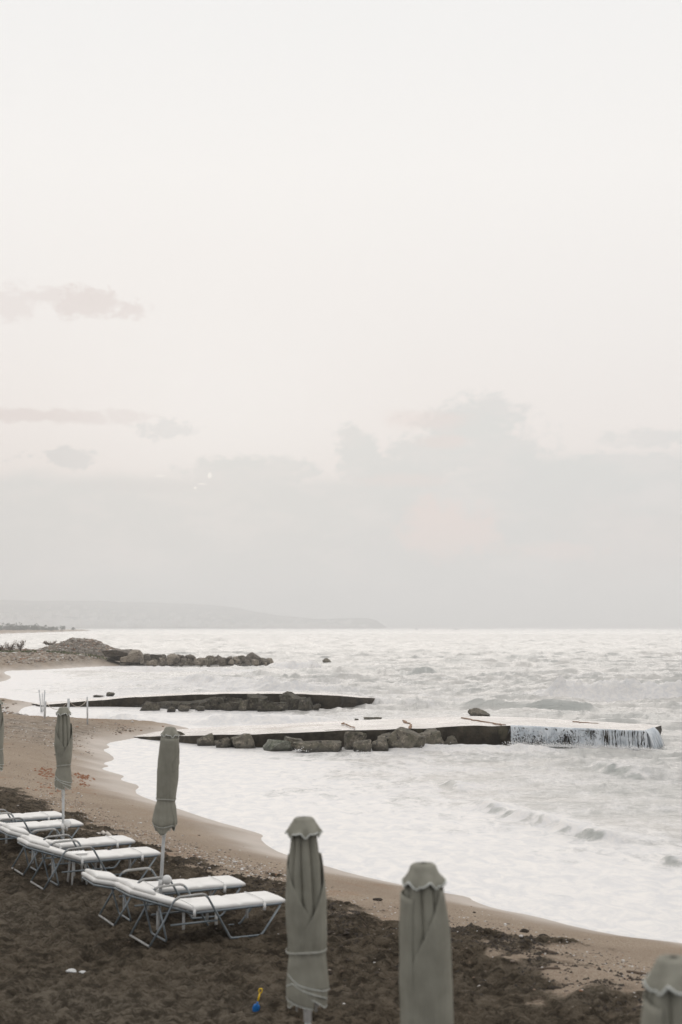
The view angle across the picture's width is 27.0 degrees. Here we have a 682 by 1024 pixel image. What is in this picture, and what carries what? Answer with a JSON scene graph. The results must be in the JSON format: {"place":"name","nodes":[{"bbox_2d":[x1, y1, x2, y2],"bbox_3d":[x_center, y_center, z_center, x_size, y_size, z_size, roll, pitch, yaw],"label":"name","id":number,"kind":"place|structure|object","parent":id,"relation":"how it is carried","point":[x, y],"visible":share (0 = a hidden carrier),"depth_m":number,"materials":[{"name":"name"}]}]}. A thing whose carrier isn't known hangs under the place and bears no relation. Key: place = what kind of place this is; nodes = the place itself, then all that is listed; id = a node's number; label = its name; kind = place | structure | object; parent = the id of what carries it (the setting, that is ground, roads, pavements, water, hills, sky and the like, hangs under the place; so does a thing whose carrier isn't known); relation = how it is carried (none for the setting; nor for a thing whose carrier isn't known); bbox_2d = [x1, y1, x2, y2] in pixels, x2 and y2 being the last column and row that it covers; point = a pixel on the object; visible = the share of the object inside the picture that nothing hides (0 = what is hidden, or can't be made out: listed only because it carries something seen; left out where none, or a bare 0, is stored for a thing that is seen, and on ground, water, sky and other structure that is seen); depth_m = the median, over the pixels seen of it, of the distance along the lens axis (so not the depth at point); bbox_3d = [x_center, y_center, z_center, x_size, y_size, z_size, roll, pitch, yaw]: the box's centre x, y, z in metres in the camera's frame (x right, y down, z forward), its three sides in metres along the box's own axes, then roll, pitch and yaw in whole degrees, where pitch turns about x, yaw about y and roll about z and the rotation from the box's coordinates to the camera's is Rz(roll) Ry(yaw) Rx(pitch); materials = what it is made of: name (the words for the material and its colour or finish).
{"place":"outdoors","nodes":[
{"label":"outdoors","id":0,"kind":"place"},
{"bbox_2d":[0,600,385,628],"bbox_3d":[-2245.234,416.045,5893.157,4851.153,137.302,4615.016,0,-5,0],"label":"hills","id":1,"kind":"structure","parent":0,"point":[182,610],"depth_m":5941.64,"materials":[{"name":"grey"}]},
{"bbox_2d":[0,601,367,627],"bbox_3d":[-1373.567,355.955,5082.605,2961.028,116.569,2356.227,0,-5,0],"label":"town","id":2,"kind":"object","parent":1,"relation":"on","point":[60,620],"visible":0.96,"depth_m":5260.91},
{"bbox_2d":[0,627,681,942],"bbox_3d":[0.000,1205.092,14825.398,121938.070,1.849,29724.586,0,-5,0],"label":"sea","id":3,"kind":"structure","parent":0,"point":[588,838],"depth_m":47.50,"materials":[{"name":"liquid"}]},
{"bbox_2d":[106,692,114,695],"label":"boulder","id":4,"kind":"object","parent":3,"relation":"in","point":[110,693],"visible":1,"depth_m":93.75,"materials":[{"name":"grey stone"}]},
{"bbox_2d":[140,701,161,710],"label":"boulder","id":5,"kind":"object","parent":3,"relation":"in","point":[149,706],"visible":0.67,"depth_m":76.69,"materials":[{"name":"grey stone"}]},
{"bbox_2d":[150,659,157,666],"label":"boulder","id":6,"kind":"object","parent":3,"relation":"in","point":[154,663],"visible":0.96,"depth_m":163.39,"materials":[{"name":"grey stone"}]},
{"bbox_2d":[167,706,175,711],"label":"boulder","id":7,"kind":"object","parent":3,"relation":"in","point":[171,709],"visible":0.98,"depth_m":75.81,"materials":[{"name":"grey stone"}]},
{"bbox_2d":[178,705,190,711],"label":"boulder","id":8,"kind":"object","parent":3,"relation":"in","point":[183,708],"visible":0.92,"depth_m":76.04,"materials":[{"name":"grey stone"}]},
{"bbox_2d":[120,662,268,665],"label":"rock bed","id":9,"kind":"object","parent":3,"relation":"in","point":[137,664],"visible":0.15,"depth_m":166.82,"materials":[{"name":"grey stone"}]},
{"bbox_2d":[106,657,119,660],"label":"boulder","id":10,"kind":"object","parent":9,"relation":"on","point":[113,658],"visible":0.29,"depth_m":169.79,"materials":[{"name":"grey stone"}]},
{"bbox_2d":[100,649,132,656],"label":"boulder","id":11,"kind":"object","parent":10,"relation":"on","point":[117,653],"visible":0.77,"depth_m":168.03,"materials":[{"name":"grey stone"}]},
{"bbox_2d":[120,656,127,662],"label":"boulder","id":12,"kind":"object","parent":9,"relation":"on","point":[122,659],"visible":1,"depth_m":166.92,"materials":[{"name":"grey stone"}]},
{"bbox_2d":[126,650,143,662],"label":"boulder","id":13,"kind":"object","parent":9,"relation":"on","point":[132,655],"visible":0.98,"depth_m":166.60,"materials":[{"name":"grey stone"}]},
{"bbox_2d":[143,653,150,662],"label":"boulder","id":14,"kind":"object","parent":9,"relation":"on","point":[147,655],"visible":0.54,"depth_m":168.82,"materials":[{"name":"grey stone"}]},
{"bbox_2d":[150,654,164,660],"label":"boulder","id":15,"kind":"object","parent":9,"relation":"on","point":[156,657],"visible":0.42,"depth_m":170.41,"materials":[{"name":"grey stone"}]},
{"bbox_2d":[166,653,179,664],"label":"boulder","id":16,"kind":"object","parent":9,"relation":"on","point":[172,656],"visible":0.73,"depth_m":166.80,"materials":[{"name":"grey stone"}]},
{"bbox_2d":[241,656,248,662],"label":"boulder","id":17,"kind":"object","parent":9,"relation":"on","point":[244,659],"visible":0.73,"depth_m":168.14,"materials":[{"name":"grey stone"}]},
{"bbox_2d":[247,652,260,662],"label":"boulder","id":18,"kind":"object","parent":9,"relation":"on","point":[251,655],"visible":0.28,"depth_m":170.88,"materials":[{"name":"grey stone"}]},
{"bbox_2d":[267,658,272,663],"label":"boulder","id":19,"kind":"object","parent":9,"relation":"on","point":[269,660],"visible":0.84,"depth_m":167.70,"materials":[{"name":"grey stone"}]},
{"bbox_2d":[195,706,204,710],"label":"boulder","id":20,"kind":"object","parent":3,"relation":"in","point":[200,708],"visible":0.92,"depth_m":76.02,"materials":[{"name":"grey stone"}]},
{"bbox_2d":[195,699,211,709],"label":"boulder","id":21,"kind":"object","parent":3,"relation":"in","point":[206,703],"visible":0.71,"depth_m":76.64,"materials":[{"name":"grey stone"}]},
{"bbox_2d":[32,691,374,710],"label":"curved jetty","id":22,"kind":"object","parent":3,"relation":"in","point":[193,700],"visible":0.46,"depth_m":79.42,"materials":[{"name":"concrete"}]},
{"bbox_2d":[197,733,214,745],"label":"boulder","id":23,"kind":"object","parent":3,"relation":"in","point":[207,740],"visible":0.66,"depth_m":54.13,"materials":[{"name":"grey stone"}]},
{"bbox_2d":[206,696,225,709],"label":"boulder","id":24,"kind":"object","parent":3,"relation":"in","point":[215,702],"visible":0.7,"depth_m":76.87,"materials":[{"name":"grey stone"}]},
{"bbox_2d":[214,737,232,747],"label":"boulder","id":25,"kind":"object","parent":3,"relation":"in","point":[224,742],"visible":0.85,"depth_m":53.28,"materials":[{"name":"grey stone"}]},
{"bbox_2d":[218,702,232,710],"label":"boulder","id":26,"kind":"object","parent":3,"relation":"in","point":[225,706],"visible":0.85,"depth_m":76.22,"materials":[{"name":"grey stone"}]},
{"bbox_2d":[229,733,255,748],"bbox_3d":[-3.705,8.640,53.230,1.100,0.709,0.584,-1,-5,11],"label":"boulder","id":27,"kind":"object","parent":3,"relation":"in","point":[244,741],"visible":0.85,"depth_m":53.02,"materials":[{"name":"grey stone"}]},
{"bbox_2d":[238,699,247,710],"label":"boulder","id":28,"kind":"object","parent":3,"relation":"in","point":[243,704],"visible":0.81,"depth_m":76.48,"materials":[{"name":"grey stone"}]},
{"bbox_2d":[247,693,267,710],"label":"boulder","id":29,"kind":"object","parent":3,"relation":"in","point":[253,700],"visible":0.6,"depth_m":76.67,"materials":[{"name":"grey stone"}]},
{"bbox_2d":[257,700,283,711],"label":"boulder","id":30,"kind":"object","parent":3,"relation":"in","point":[265,705],"visible":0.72,"depth_m":75.89,"materials":[{"name":"grey stone"}]},
{"bbox_2d":[263,739,292,750],"bbox_3d":[-2.257,8.605,52.181,1.252,0.521,0.877,0,-5,0],"label":"boulder","id":31,"kind":"object","parent":3,"relation":"in","point":[275,745],"visible":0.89,"depth_m":51.83,"materials":[{"name":"grey stone"}]},
{"bbox_2d":[275,702,289,710],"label":"boulder","id":32,"kind":"object","parent":3,"relation":"in","point":[286,705],"visible":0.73,"depth_m":76.32,"materials":[{"name":"grey stone"}]},
{"bbox_2d":[284,736,302,749],"bbox_3d":[-1.656,8.583,52.370,0.854,0.664,0.552,1,-5,-12],"label":"boulder","id":33,"kind":"object","parent":3,"relation":"in","point":[290,739],"visible":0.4,"depth_m":52.16,"materials":[{"name":"grey stone"}]},
{"bbox_2d":[290,697,305,709],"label":"boulder","id":34,"kind":"object","parent":3,"relation":"in","point":[294,704],"visible":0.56,"depth_m":76.90,"materials":[{"name":"grey stone"}]},
{"bbox_2d":[298,697,312,710],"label":"boulder","id":35,"kind":"object","parent":3,"relation":"in","point":[305,704],"visible":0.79,"depth_m":76.56,"materials":[{"name":"grey stone"}]},
{"bbox_2d":[312,704,320,710],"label":"boulder","id":36,"kind":"object","parent":3,"relation":"in","point":[316,707],"visible":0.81,"depth_m":76.29,"materials":[{"name":"grey stone"}]},
{"bbox_2d":[293,740,341,752],"bbox_3d":[-0.845,8.561,51.730,1.785,0.550,1.250,0,-5,0],"label":"boulder","id":37,"kind":"object","parent":3,"relation":"in","point":[325,746],"visible":0.88,"depth_m":51.30,"materials":[{"name":"grey stone"}]},
{"bbox_2d":[344,731,366,749],"bbox_3d":[0.532,8.551,52.673,0.861,0.878,0.602,0,-5,0],"label":"boulder","id":38,"kind":"object","parent":3,"relation":"in","point":[350,737],"visible":0.59,"depth_m":52.46,"materials":[{"name":"grey stone"}]},
{"bbox_2d":[353,739,371,751],"bbox_3d":[0.780,8.568,51.829,0.698,0.553,0.488,0,-5,0],"label":"boulder","id":39,"kind":"object","parent":3,"relation":"in","point":[362,745],"visible":0.86,"depth_m":51.67,"materials":[{"name":"grey stone"}]},
{"bbox_2d":[363,717,381,719],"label":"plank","id":40,"kind":"object","parent":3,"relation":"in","point":[368,718],"visible":0.65,"depth_m":68.72,"materials":[{"name":"grey wood"}]},
{"bbox_2d":[372,737,388,750],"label":"boulder","id":41,"kind":"object","parent":3,"relation":"in","point":[380,744],"visible":0.82,"depth_m":51.95,"materials":[{"name":"grey stone"}]},
{"bbox_2d":[377,733,390,743],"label":"boulder","id":42,"kind":"object","parent":3,"relation":"in","point":[386,735],"visible":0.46,"depth_m":52.67,"materials":[{"name":"grey stone"}]},
{"bbox_2d":[388,727,425,747],"bbox_3d":[2.412,8.537,52.484,1.410,1.048,0.987,24,-4,2],"label":"boulder","id":43,"kind":"object","parent":3,"relation":"in","point":[401,737],"visible":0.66,"depth_m":52.20,"materials":[{"name":"grey stone"}]},
{"bbox_2d":[418,728,445,744],"bbox_3d":[3.326,8.621,53.577,1.286,0.892,0.900,0,-5,0],"label":"boulder","id":44,"kind":"object","parent":3,"relation":"in","point":[433,735],"visible":0.39,"depth_m":53.31,"materials":[{"name":"grey stone"}]},
{"bbox_2d":[444,735,457,744],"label":"boulder","id":45,"kind":"object","parent":3,"relation":"in","point":[451,739],"visible":0.66,"depth_m":54.20,"materials":[{"name":"grey stone"}]},
{"bbox_2d":[468,708,489,715],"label":"boulder","id":46,"kind":"object","parent":3,"relation":"in","point":[475,712],"visible":0.71,"depth_m":71.73,"materials":[{"name":"grey stone"}]},
{"bbox_2d":[295,697,669,754],"bbox_3d":[2.591,9.652,66.847,14.896,0.557,33.296,1,-5,-12],"label":"spray foam","id":47,"kind":"object","parent":3,"relation":"on","point":[586,746],"visible":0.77,"depth_m":52.79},
{"bbox_2d":[0,629,681,1023],"bbox_3d":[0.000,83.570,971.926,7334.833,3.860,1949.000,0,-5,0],"label":"beach","id":48,"kind":"structure","parent":0,"point":[198,973],"depth_m":16.83,"materials":[{"name":"brown sand"}]},
{"bbox_2d":[0,700,3,770],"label":"closed umbrella","id":49,"kind":"object","parent":48,"relation":"on","point":[1,738],"visible":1,"depth_m":25.20,"materials":[{"name":"fabric"}]},
{"bbox_2d":[4,641,15,649],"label":"shrub","id":50,"kind":"object","parent":48,"relation":"on","point":[10,647],"visible":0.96,"depth_m":176.16,"materials":[{"name":"green plant"}]},
{"bbox_2d":[16,640,25,649],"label":"shrub","id":51,"kind":"object","parent":48,"relation":"on","point":[21,646],"visible":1,"depth_m":177.09,"materials":[{"name":"green plant"}]},
{"bbox_2d":[0,809,64,835],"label":"sun lounger","id":52,"kind":"object","parent":48,"relation":"on","point":[40,816],"visible":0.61,"depth_m":24.86,"materials":[{"name":"fabric"}]},
{"bbox_2d":[0,623,74,630],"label":"trees","id":53,"kind":"object","parent":48,"relation":"on","point":[7,626],"visible":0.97,"depth_m":1408.37,"materials":[{"name":"green plant"}]},
{"bbox_2d":[38,690,41,711],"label":"post","id":54,"kind":"object","parent":48,"relation":"on","point":[40,701],"visible":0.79,"depth_m":75.82,"materials":[{"name":"paint"}]},
{"bbox_2d":[0,812,83,850],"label":"sun lounger","id":55,"kind":"object","parent":48,"relation":"on","point":[29,826],"visible":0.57,"depth_m":23.77,"materials":[{"name":"fabric"}]},
{"bbox_2d":[44,701,46,717],"bbox_3d":[-12.356,8.320,59.357,0.120,0.873,0.086,0,-5,0],"label":"post","id":56,"kind":"object","parent":48,"relation":"on","point":[45,709],"visible":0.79,"depth_m":59.33,"materials":[{"name":"paint"}]},
{"bbox_2d":[0,648,100,664],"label":"rubble","id":57,"kind":"object","parent":48,"relation":"on","point":[47,655],"visible":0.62,"depth_m":163.60,"materials":[{"name":"grey stone"}]},
{"bbox_2d":[0,650,106,659],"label":"salt plants","id":58,"kind":"object","parent":48,"relation":"on","point":[89,654],"visible":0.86,"depth_m":170.26,"materials":[{"name":"green plant"}]},
{"bbox_2d":[26,767,94,793],"bbox_3d":[-7.230,7.023,37.008,1.734,0.441,8.061,1,-5,-10],"label":"red seaweed","id":59,"kind":"object","parent":48,"relation":"on","point":[82,777],"visible":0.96,"depth_m":39.15,"materials":[{"name":"brown plant"}]},
{"bbox_2d":[54,707,72,862],"bbox_3d":[-4.373,4.421,22.359,0.296,2.691,0.274,0,-5,0],"label":"closed umbrella","id":60,"kind":"object","parent":48,"relation":"on","point":[63,743],"visible":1,"depth_m":22.32,"materials":[{"name":"fabric"}]},
{"bbox_2d":[0,824,134,875],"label":"sun lounger","id":61,"kind":"object","parent":48,"relation":"on","point":[15,832],"visible":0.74,"depth_m":21.73,"materials":[{"name":"fabric"}]},
{"bbox_2d":[67,699,69,710],"bbox_3d":[-11.099,8.223,57.873,0.100,1.250,0.095,0,-5,0],"label":"post","id":62,"kind":"object","parent":48,"relation":"on","point":[68,703],"visible":0.4,"depth_m":57.88,"materials":[{"name":"paint"}]},
{"bbox_2d":[66,969,75,972],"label":"pale stone","id":63,"kind":"object","parent":48,"relation":"on","point":[71,970],"visible":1,"depth_m":15.15,"materials":[{"name":"white stone"}]},
{"bbox_2d":[67,850,87,884],"bbox_3d":[-3.814,5.148,20.576,0.248,0.450,0.248,2,-5,-27],"label":"side table","id":64,"kind":"object","parent":48,"relation":"on","point":[81,852],"visible":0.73,"depth_m":20.55,"materials":[{"name":"white plastic"}]},
{"bbox_2d":[35,637,121,656],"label":"gravel heap","id":65,"kind":"object","parent":48,"relation":"on","point":[84,645],"visible":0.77,"depth_m":176.88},
{"bbox_2d":[43,641,56,645],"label":"shrub","id":66,"kind":"object","parent":65,"relation":"on","point":[48,643],"visible":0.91,"depth_m":182.14,"materials":[{"name":"green plant"}]},
{"bbox_2d":[86,697,87,724],"bbox_3d":[-10.517,8.311,58.977,0.100,1.292,0.067,0,-5,0],"label":"post","id":67,"kind":"object","parent":48,"relation":"on","point":[87,709],"visible":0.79,"depth_m":58.96,"materials":[{"name":"paint"}]},
{"bbox_2d":[17,835,160,889],"bbox_3d":[-3.659,5.016,20.676,1.986,0.719,0.760,2,-5,-27],"label":"sun lounger","id":68,"kind":"object","parent":48,"relation":"on","point":[94,856],"visible":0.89,"depth_m":20.46,"materials":[{"name":"fabric"}]},
{"bbox_2d":[97,831,111,835],"bbox_3d":[-4.284,5.843,25.781,0.090,0.127,0.636,4,-6,-38],"label":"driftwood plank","id":69,"kind":"object","parent":48,"relation":"on","point":[107,833],"visible":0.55,"depth_m":25.72,"materials":[{"name":"wood"}]},
{"bbox_2d":[81,867,245,925],"bbox_3d":[-2.268,4.855,18.226,2.009,0.644,0.760,2,-5,-25],"label":"sun lounger","id":70,"kind":"object","parent":48,"relation":"on","point":[200,884],"visible":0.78,"depth_m":18.11,"materials":[{"name":"fabric"}]},
{"bbox_2d":[152,727,179,925],"bbox_3d":[-2.209,4.104,17.890,0.339,2.782,0.315,0,-5,0],"label":"closed umbrella","id":71,"kind":"object","parent":48,"relation":"on","point":[164,820],"visible":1,"depth_m":17.85,"materials":[{"name":"fabric"}]},
{"bbox_2d":[114,879,284,947],"bbox_3d":[-1.687,4.725,17.088,1.986,0.719,0.760,2,-5,-27],"label":"sun lounger","id":72,"kind":"object","parent":48,"relation":"on","point":[206,904],"visible":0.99,"depth_m":16.89,"materials":[{"name":"fabric"}]},
{"bbox_2d":[226,697,241,702],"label":"boulder","id":73,"kind":"object","parent":48,"relation":"on","point":[232,699],"visible":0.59,"depth_m":77.21,"materials":[{"name":"grey stone"}]},
{"bbox_2d":[252,660,258,665],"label":"boulder","id":74,"kind":"object","parent":48,"relation":"on","point":[255,662],"visible":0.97,"depth_m":162.74,"materials":[{"name":"grey stone"}]},
{"bbox_2d":[252,988,262,1011],"bbox_3d":[-0.804,4.736,13.781,0.072,0.256,0.022,14,4,1],"label":"toy spade","id":75,"kind":"object","parent":48,"relation":"on","point":[256,1007],"visible":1,"depth_m":13.78,"materials":[{"name":"blue plastic"}]},
{"bbox_2d":[279,691,298,705],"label":"boulder","id":76,"kind":"object","parent":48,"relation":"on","point":[288,696],"visible":0.39,"depth_m":77.50,"materials":[{"name":"grey stone"}]},
{"bbox_2d":[284,816,329,1023],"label":"closed umbrella","id":77,"kind":"object","parent":48,"relation":"on","point":[307,985],"visible":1,"depth_m":9.31,"materials":[{"name":"fabric"}]},
{"bbox_2d":[0,786,643,1023],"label":"seaweed litter","id":78,"kind":"object","parent":48,"relation":"on","point":[502,939],"visible":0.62,"depth_m":16.75,"materials":[{"name":"brown plant"}]},
{"bbox_2d":[1,699,653,1013],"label":"beach pebbles","id":79,"kind":"object","parent":48,"relation":"on","point":[195,848],"visible":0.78,"depth_m":24.55,"materials":[{"name":"grey gravel"}]},
{"bbox_2d":[133,716,661,747],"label":"concrete jetty","id":80,"kind":"object","parent":48,"relation":"on","point":[478,730],"visible":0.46,"depth_m":55.04,"materials":[{"name":"grey concrete"}]},
{"bbox_2d":[399,862,453,1023],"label":"closed umbrella","id":81,"kind":"object","parent":48,"relation":"on","point":[425,979],"visible":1,"depth_m":7.48,"materials":[{"name":"fabric"}]},
{"bbox_2d":[528,967,559,969],"bbox_3d":[2.172,4.884,15.210,0.341,0.053,0.059,-1,-5,7],"label":"driftwood stick","id":82,"kind":"object","parent":48,"relation":"on","point":[544,968],"visible":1,"depth_m":15.19,"materials":[{"name":"brown wood"}]},
{"bbox_2d":[536,947,556,953],"bbox_3d":[2.361,5.043,16.348,0.280,0.061,0.055,-4,-6,40],"label":"driftwood stick","id":83,"kind":"object","parent":48,"relation":"on","point":[542,949],"visible":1,"depth_m":16.34,"materials":[{"name":"wood"}]},
{"bbox_2d":[547,986,559,989],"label":"beach stone","id":84,"kind":"object","parent":48,"relation":"on","point":[552,987],"visible":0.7,"depth_m":14.53,"materials":[{"name":"stone"}]},
{"bbox_2d":[626,970,647,974],"bbox_3d":[3.214,4.978,15.354,0.267,0.043,0.059,-2,-5,24],"label":"driftwood stick","id":85,"kind":"object","parent":48,"relation":"on","point":[635,972],"visible":0.86,"depth_m":15.36,"materials":[{"name":"brown wood"}]},
{"bbox_2d":[640,954,681,1023],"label":"closed umbrella","id":86,"kind":"object","parent":48,"relation":"on","point":[662,994],"visible":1,"depth_m":5.37,"materials":[{"name":"fabric"}]},
{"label":"boulder","id":87,"kind":"object","parent":48,"relation":"on","visible":0},
{"bbox_2d":[218,657,225,663],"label":"boulder","id":88,"kind":"object","parent":87,"relation":"on","point":[221,660],"visible":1,"depth_m":163.34,"materials":[{"name":"grey stone"}]},
{"bbox_2d":[0,0,681,626],"label":"sky","id":89,"kind":"structure","parent":0,"point":[314,309],"materials":[{"name":"white"}]},
{"bbox_2d":[510,725,664,748],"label":"falling water","id":90,"kind":"structure","parent":0,"point":[652,738],"depth_m":53.38,"materials":[{"name":"white liquid"}]},
{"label":"boulder","id":91,"kind":"object","parent":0,"visible":0},
{"bbox_2d":[172,658,178,663],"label":"boulder","id":92,"kind":"object","parent":91,"relation":"on","point":[175,660],"visible":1,"depth_m":164.86,"materials":[{"name":"grey stone"}]}
]}

